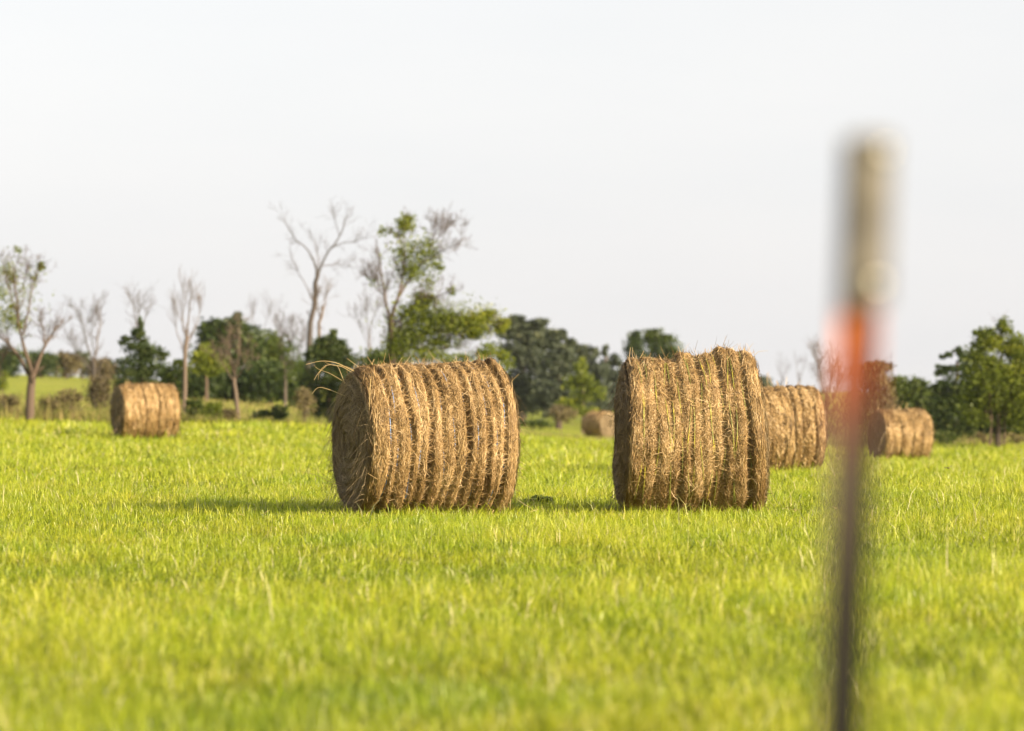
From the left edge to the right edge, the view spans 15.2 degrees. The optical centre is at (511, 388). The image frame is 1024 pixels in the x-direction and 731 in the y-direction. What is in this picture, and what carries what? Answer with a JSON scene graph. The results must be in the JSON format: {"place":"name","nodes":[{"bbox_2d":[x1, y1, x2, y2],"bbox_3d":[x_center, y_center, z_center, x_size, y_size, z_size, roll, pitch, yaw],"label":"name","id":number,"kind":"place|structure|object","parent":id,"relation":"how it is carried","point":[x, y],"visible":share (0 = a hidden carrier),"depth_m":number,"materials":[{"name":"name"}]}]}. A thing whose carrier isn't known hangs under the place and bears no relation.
{"place":"outdoors","nodes":[
{"label":"outdoors","id":0,"kind":"place"},
{"bbox_2d":[0,374,1023,730],"bbox_3d":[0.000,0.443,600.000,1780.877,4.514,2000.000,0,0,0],"label":"ground","id":1,"kind":"structure","parent":0,"point":[48,384],"depth_m":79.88,"materials":[{"name":"green plant"}]},
{"bbox_2d":[0,371,9,392],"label":"leafy shrub","id":2,"kind":"object","parent":1,"relation":"on","point":[5,383],"visible":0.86,"depth_m":174.89,"materials":[{"name":"green plant"}]},
{"bbox_2d":[0,393,19,412],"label":"leafy shrub","id":3,"kind":"object","parent":1,"relation":"on","point":[7,401],"visible":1,"depth_m":113.88,"materials":[{"name":"brown plant"}]},
{"bbox_2d":[0,343,25,376],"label":"leafy tree","id":4,"kind":"object","parent":1,"relation":"on","point":[10,365],"visible":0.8,"depth_m":261.27,"materials":[{"name":"green plant"}]},
{"bbox_2d":[0,244,75,419],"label":"leafy tree","id":5,"kind":"object","parent":1,"relation":"on","point":[31,373],"visible":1,"depth_m":111.93,"materials":[{"name":"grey plant"}]},
{"bbox_2d":[24,347,62,377],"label":"leafy tree","id":6,"kind":"object","parent":1,"relation":"on","point":[48,360],"visible":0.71,"depth_m":267.60,"materials":[{"name":"green plant"}]},
{"bbox_2d":[36,395,60,412],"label":"leafy shrub","id":7,"kind":"object","parent":1,"relation":"on","point":[48,399],"visible":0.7,"depth_m":114.99,"materials":[{"name":"brown plant"}]},
{"bbox_2d":[49,350,85,378],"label":"leafy tree","id":8,"kind":"object","parent":1,"relation":"on","point":[70,362],"visible":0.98,"depth_m":269.63,"materials":[{"name":"brown plant"}]},
{"bbox_2d":[49,386,85,414],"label":"leafy shrub","id":9,"kind":"object","parent":1,"relation":"on","point":[66,396],"visible":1,"depth_m":113.92,"materials":[{"name":"brown plant"}]},
{"bbox_2d":[57,290,107,406],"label":"bare tree","id":10,"kind":"object","parent":1,"relation":"on","point":[93,364],"visible":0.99,"depth_m":139.94,"materials":[{"name":"grey wood"}]},
{"bbox_2d":[74,348,90,378],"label":"leafy tree","id":11,"kind":"object","parent":1,"relation":"on","point":[85,354],"visible":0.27,"depth_m":274.70,"materials":[{"name":"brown plant"}]},
{"bbox_2d":[80,373,115,412],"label":"leafy shrub","id":12,"kind":"object","parent":1,"relation":"on","point":[97,387],"visible":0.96,"depth_m":115.85,"materials":[{"name":"brown plant"}]},
{"bbox_2d":[81,357,124,381],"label":"leafy tree","id":13,"kind":"object","parent":1,"relation":"on","point":[105,367],"visible":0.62,"depth_m":239.51,"materials":[{"name":"brown plant"}]},
{"bbox_2d":[114,278,156,327],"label":"bare tree","id":14,"kind":"object","parent":1,"relation":"on","point":[138,311],"visible":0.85,"depth_m":133.13,"materials":[{"name":"grey wood"}]},
{"bbox_2d":[109,316,170,390],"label":"cedar tree","id":15,"kind":"object","parent":1,"relation":"on","point":[143,371],"visible":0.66,"depth_m":123.83,"materials":[{"name":"green plant"}]},
{"bbox_2d":[103,380,185,438],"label":"hay bale","id":16,"kind":"object","parent":1,"relation":"on","point":[145,409],"visible":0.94,"depth_m":95.46,"materials":[{"name":"plant"}]},
{"bbox_2d":[157,358,189,406],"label":"leafy shrub","id":17,"kind":"object","parent":1,"relation":"on","point":[172,373],"visible":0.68,"depth_m":120.89,"materials":[{"name":"green plant"}]},
{"bbox_2d":[165,265,204,413],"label":"bare tree","id":18,"kind":"object","parent":1,"relation":"on","point":[184,351],"visible":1,"depth_m":117.97,"materials":[{"name":"plant"}]},
{"bbox_2d":[183,398,203,417],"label":"leafy shrub","id":19,"kind":"object","parent":1,"relation":"on","point":[193,404],"visible":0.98,"depth_m":113.95,"materials":[{"name":"green plant"}]},
{"bbox_2d":[173,366,231,400],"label":"leafy shrub","id":20,"kind":"object","parent":1,"relation":"on","point":[196,386],"visible":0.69,"depth_m":165.48,"materials":[{"name":"green plant"}]},
{"bbox_2d":[187,342,230,401],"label":"leafy tree","id":21,"kind":"object","parent":1,"relation":"on","point":[200,358],"visible":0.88,"depth_m":159.76,"materials":[{"name":"green plant"}]},
{"bbox_2d":[200,401,224,420],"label":"leafy shrub","id":22,"kind":"object","parent":1,"relation":"on","point":[212,408],"visible":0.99,"depth_m":112.91,"materials":[{"name":"green plant"}]},
{"bbox_2d":[187,311,270,369],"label":"leafy tree","id":23,"kind":"object","parent":1,"relation":"on","point":[212,329],"visible":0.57,"depth_m":171.57,"materials":[{"name":"green plant"}]},
{"bbox_2d":[200,311,261,419],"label":"bare tree","id":24,"kind":"object","parent":1,"relation":"on","point":[234,372],"visible":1,"depth_m":113.87,"materials":[{"name":"plant"}]},
{"bbox_2d":[222,408,239,421],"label":"leafy shrub","id":25,"kind":"object","parent":1,"relation":"on","point":[230,413],"visible":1,"depth_m":112.96,"materials":[{"name":"brown plant"}]},
{"bbox_2d":[214,364,259,402],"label":"leafy shrub","id":26,"kind":"object","parent":1,"relation":"on","point":[226,396],"visible":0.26,"depth_m":167.59,"materials":[{"name":"green plant"}]},
{"bbox_2d":[250,409,269,419],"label":"leafy shrub","id":27,"kind":"object","parent":1,"relation":"on","point":[263,413],"visible":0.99,"depth_m":113.85,"materials":[{"name":"green plant"}]},
{"bbox_2d":[245,291,282,399],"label":"bare tree","id":28,"kind":"object","parent":1,"relation":"on","point":[253,312],"visible":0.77,"depth_m":189.97,"materials":[{"name":"grey wood"}]},
{"bbox_2d":[236,355,295,405],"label":"leafy shrub","id":29,"kind":"object","parent":1,"relation":"on","point":[260,377],"visible":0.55,"depth_m":165.53,"materials":[{"name":"green plant"}]},
{"bbox_2d":[255,328,291,403],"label":"leafy tree","id":30,"kind":"object","parent":1,"relation":"on","point":[272,345],"visible":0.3,"depth_m":175.68,"materials":[{"name":"green plant"}]},
{"bbox_2d":[266,404,289,420],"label":"leafy shrub","id":31,"kind":"object","parent":1,"relation":"on","point":[277,412],"visible":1,"depth_m":113.86,"materials":[{"name":"green plant"}]},
{"bbox_2d":[270,356,313,408],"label":"leafy shrub","id":32,"kind":"object","parent":1,"relation":"on","point":[290,392],"visible":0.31,"depth_m":159.51,"materials":[{"name":"green plant"}]},
{"bbox_2d":[269,303,315,406],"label":"bare tree","id":33,"kind":"object","parent":1,"relation":"on","point":[288,349],"visible":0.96,"depth_m":149.95,"materials":[{"name":"brown plant"}]},
{"bbox_2d":[291,386,317,422],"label":"leafy shrub","id":34,"kind":"object","parent":1,"relation":"on","point":[305,397],"visible":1,"depth_m":112.91,"materials":[{"name":"brown plant"}]},
{"bbox_2d":[301,275,341,407],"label":"bare tree","id":35,"kind":"object","parent":1,"relation":"on","point":[319,328],"visible":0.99,"depth_m":127.98,"materials":[{"name":"plant"}]},
{"bbox_2d":[267,197,381,416],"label":"bare tree","id":36,"kind":"object","parent":1,"relation":"on","point":[311,319],"visible":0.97,"depth_m":129.98,"materials":[{"name":"grey wood"}]},
{"bbox_2d":[297,329,362,423],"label":"cedar tree","id":37,"kind":"object","parent":1,"relation":"on","point":[323,348],"visible":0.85,"depth_m":119.78,"materials":[{"name":"green plant"}]},
{"bbox_2d":[337,282,387,350],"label":"bare tree","id":38,"kind":"object","parent":1,"relation":"on","point":[359,323],"visible":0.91,"depth_m":134.88,"materials":[{"name":"grey wood"}]},
{"bbox_2d":[352,343,414,367],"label":"leafy shrub","id":39,"kind":"object","parent":1,"relation":"on","point":[375,354],"visible":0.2,"depth_m":125.72,"materials":[{"name":"green plant"}]},
{"bbox_2d":[379,318,455,364],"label":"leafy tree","id":40,"kind":"object","parent":1,"relation":"on","point":[413,345],"visible":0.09,"depth_m":119.10,"materials":[{"name":"green plant"}]},
{"bbox_2d":[347,201,511,363],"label":"leafy tree","id":41,"kind":"object","parent":1,"relation":"on","point":[470,327],"visible":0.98,"depth_m":115.86,"materials":[{"name":"green plant"}]},
{"bbox_2d":[305,351,559,514],"bbox_3d":[-0.794,0.414,36.122,2.336,1.560,1.858,0,0,-18],"label":"hay bale","id":42,"kind":"object","parent":1,"relation":"on","point":[432,434],"visible":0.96,"depth_m":35.57,"materials":[{"name":"plant"}]},
{"bbox_2d":[443,342,515,374],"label":"leafy shrub","id":43,"kind":"object","parent":1,"relation":"on","point":[502,357],"visible":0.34,"depth_m":121.88,"materials":[{"name":"green plant"}]},
{"bbox_2d":[0,384,1023,447],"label":"weeds","id":44,"kind":"object","parent":1,"relation":"on","point":[88,415],"visible":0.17,"depth_m":115.17,"materials":[{"name":"green plant"}]},
{"bbox_2d":[491,314,553,421],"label":"leafy tree","id":45,"kind":"object","parent":1,"relation":"on","point":[521,332],"visible":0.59,"depth_m":225.40,"materials":[{"name":"green plant"}]},
{"bbox_2d":[519,418,554,432],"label":"leafy shrub","id":46,"kind":"object","parent":1,"relation":"on","point":[530,423],"visible":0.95,"depth_m":179.90,"materials":[{"name":"green plant"}]},
{"bbox_2d":[522,494,552,504],"bbox_3d":[0.264,1.179,38.535,0.330,0.245,0.204,0,0,0],"label":"meadow weed","id":47,"kind":"object","parent":1,"relation":"on","point":[533,497],"visible":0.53,"depth_m":38.48,"materials":[{"name":"green plant"}]},
{"bbox_2d":[527,328,587,428],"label":"leafy tree","id":48,"kind":"object","parent":1,"relation":"on","point":[559,361],"visible":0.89,"depth_m":221.60,"materials":[{"name":"green plant"}]},
{"bbox_2d":[545,404,578,428],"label":"leafy shrub","id":49,"kind":"object","parent":1,"relation":"on","point":[565,412],"visible":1,"depth_m":199.87,"materials":[{"name":"brown plant"}]},
{"bbox_2d":[555,356,607,433],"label":"leafy tree","id":50,"kind":"object","parent":1,"relation":"on","point":[581,378],"visible":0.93,"depth_m":213.81,"materials":[{"name":"green plant"}]},
{"bbox_2d":[574,344,611,414],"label":"leafy tree","id":51,"kind":"object","parent":1,"relation":"on","point":[598,372],"visible":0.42,"depth_m":231.72,"materials":[{"name":"green plant"}]},
{"bbox_2d":[581,410,614,437],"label":"hay bale","id":52,"kind":"object","parent":1,"relation":"on","point":[590,426],"visible":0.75,"depth_m":206.42,"materials":[{"name":"plant"}]},
{"bbox_2d":[590,344,622,411],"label":"leafy tree","id":53,"kind":"object","parent":1,"relation":"on","point":[613,374],"visible":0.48,"depth_m":235.70,"materials":[{"name":"green plant"}]},
{"bbox_2d":[617,330,647,372],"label":"leafy tree","id":54,"kind":"object","parent":1,"relation":"on","point":[634,339],"visible":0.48,"depth_m":239.71,"materials":[{"name":"green plant"}]},
{"bbox_2d":[621,328,684,361],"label":"leafy tree","id":55,"kind":"object","parent":1,"relation":"on","point":[655,339],"visible":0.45,"depth_m":245.73,"materials":[{"name":"green plant"}]},
{"bbox_2d":[593,336,791,514],"bbox_3d":[1.679,0.342,36.208,1.863,1.707,1.852,0,0,-4],"label":"hay bale","id":56,"kind":"object","parent":1,"relation":"on","point":[691,430],"visible":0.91,"depth_m":35.57,"materials":[{"name":"plant"}]},
{"bbox_2d":[759,375,780,386],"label":"leafy shrub","id":57,"kind":"object","parent":1,"relation":"on","point":[764,379],"visible":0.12,"depth_m":249.61,"materials":[{"name":"grey plant"}]},
{"bbox_2d":[762,384,803,473],"bbox_3d":[3.518,0.632,59.489,2.288,1.444,1.788,0,0,-12],"label":"hay bale","id":58,"kind":"object","parent":1,"relation":"on","point":[780,406],"visible":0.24,"depth_m":58.98,"materials":[{"name":"plant"}]},
{"bbox_2d":[777,354,792,385],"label":"bare tree","id":59,"kind":"object","parent":1,"relation":"on","point":[780,369],"visible":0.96,"depth_m":180.07,"materials":[{"name":"grey wood"}]},
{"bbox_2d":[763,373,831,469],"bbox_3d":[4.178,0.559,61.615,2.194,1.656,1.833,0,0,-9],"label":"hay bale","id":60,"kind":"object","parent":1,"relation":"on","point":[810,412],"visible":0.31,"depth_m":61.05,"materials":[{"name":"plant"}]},
{"bbox_2d":[792,350,806,384],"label":"bare tree","id":61,"kind":"object","parent":1,"relation":"on","point":[799,379],"visible":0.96,"depth_m":179.97,"materials":[{"name":"grey wood"}]},
{"bbox_2d":[804,332,834,440],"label":"bare tree","id":62,"kind":"object","parent":1,"relation":"on","point":[827,401],"visible":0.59,"depth_m":140.09,"materials":[{"name":"brown plant"}]},
{"bbox_2d":[820,133,894,730],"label":"fence post","id":63,"kind":"object","parent":1,"relation":"on","point":[865,226],"visible":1,"depth_m":4.18,"materials":[{"name":"paint"}]},
{"bbox_2d":[875,355,902,409],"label":"leafy tree","id":64,"kind":"object","parent":1,"relation":"on","point":[886,402],"visible":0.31,"depth_m":137.73,"materials":[{"name":"brown plant"}]},
{"bbox_2d":[878,372,924,409],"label":"leafy shrub","id":65,"kind":"object","parent":1,"relation":"on","point":[897,381],"visible":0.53,"depth_m":164.59,"materials":[{"name":"plant"}]},
{"bbox_2d":[874,403,939,459],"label":"hay bale","id":66,"kind":"object","parent":1,"relation":"on","point":[899,431],"visible":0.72,"depth_m":101.43,"materials":[{"name":"plant"}]},
{"bbox_2d":[901,377,939,429],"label":"leafy shrub","id":67,"kind":"object","parent":1,"relation":"on","point":[923,392],"visible":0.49,"depth_m":164.67,"materials":[{"name":"green plant"}]},
{"bbox_2d":[933,430,958,444],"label":"leafy shrub","id":68,"kind":"object","parent":1,"relation":"on","point":[940,438],"visible":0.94,"depth_m":125.92,"materials":[{"name":"green plant"}]},
{"bbox_2d":[920,346,984,443],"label":"cedar tree","id":69,"kind":"object","parent":1,"relation":"on","point":[947,420],"visible":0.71,"depth_m":127.76,"materials":[{"name":"green plant"}]},
{"bbox_2d":[974,431,994,443],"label":"leafy shrub","id":70,"kind":"object","parent":1,"relation":"on","point":[983,436],"visible":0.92,"depth_m":123.92,"materials":[{"name":"brown plant"}]},
{"bbox_2d":[951,311,1023,447],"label":"leafy tree","id":71,"kind":"object","parent":1,"relation":"on","point":[1000,383],"visible":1,"depth_m":121.79,"materials":[{"name":"green plant"}]},
{"bbox_2d":[958,408,1023,438],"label":"leafy shrub","id":72,"kind":"object","parent":1,"relation":"on","point":[986,430],"visible":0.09,"depth_m":135.46,"materials":[{"name":"green plant"}]},
{"bbox_2d":[1001,432,1023,444],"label":"leafy shrub","id":73,"kind":"object","parent":1,"relation":"on","point":[1018,438],"visible":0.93,"depth_m":123.92,"materials":[{"name":"plant"}]},
{"bbox_2d":[0,0,1023,390],"label":"sky","id":74,"kind":"structure","parent":0,"point":[619,167],"materials":[{"name":"white"}]},
{"bbox_2d":[240,504,819,517],"bbox_3d":[0.414,1.179,36.168,5.916,0.134,3.624,0,0,0],"label":"scattered hay","id":75,"kind":"object","parent":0,"point":[506,509],"visible":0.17,"depth_m":35.95,"materials":[{"name":"plant"}]}
]}

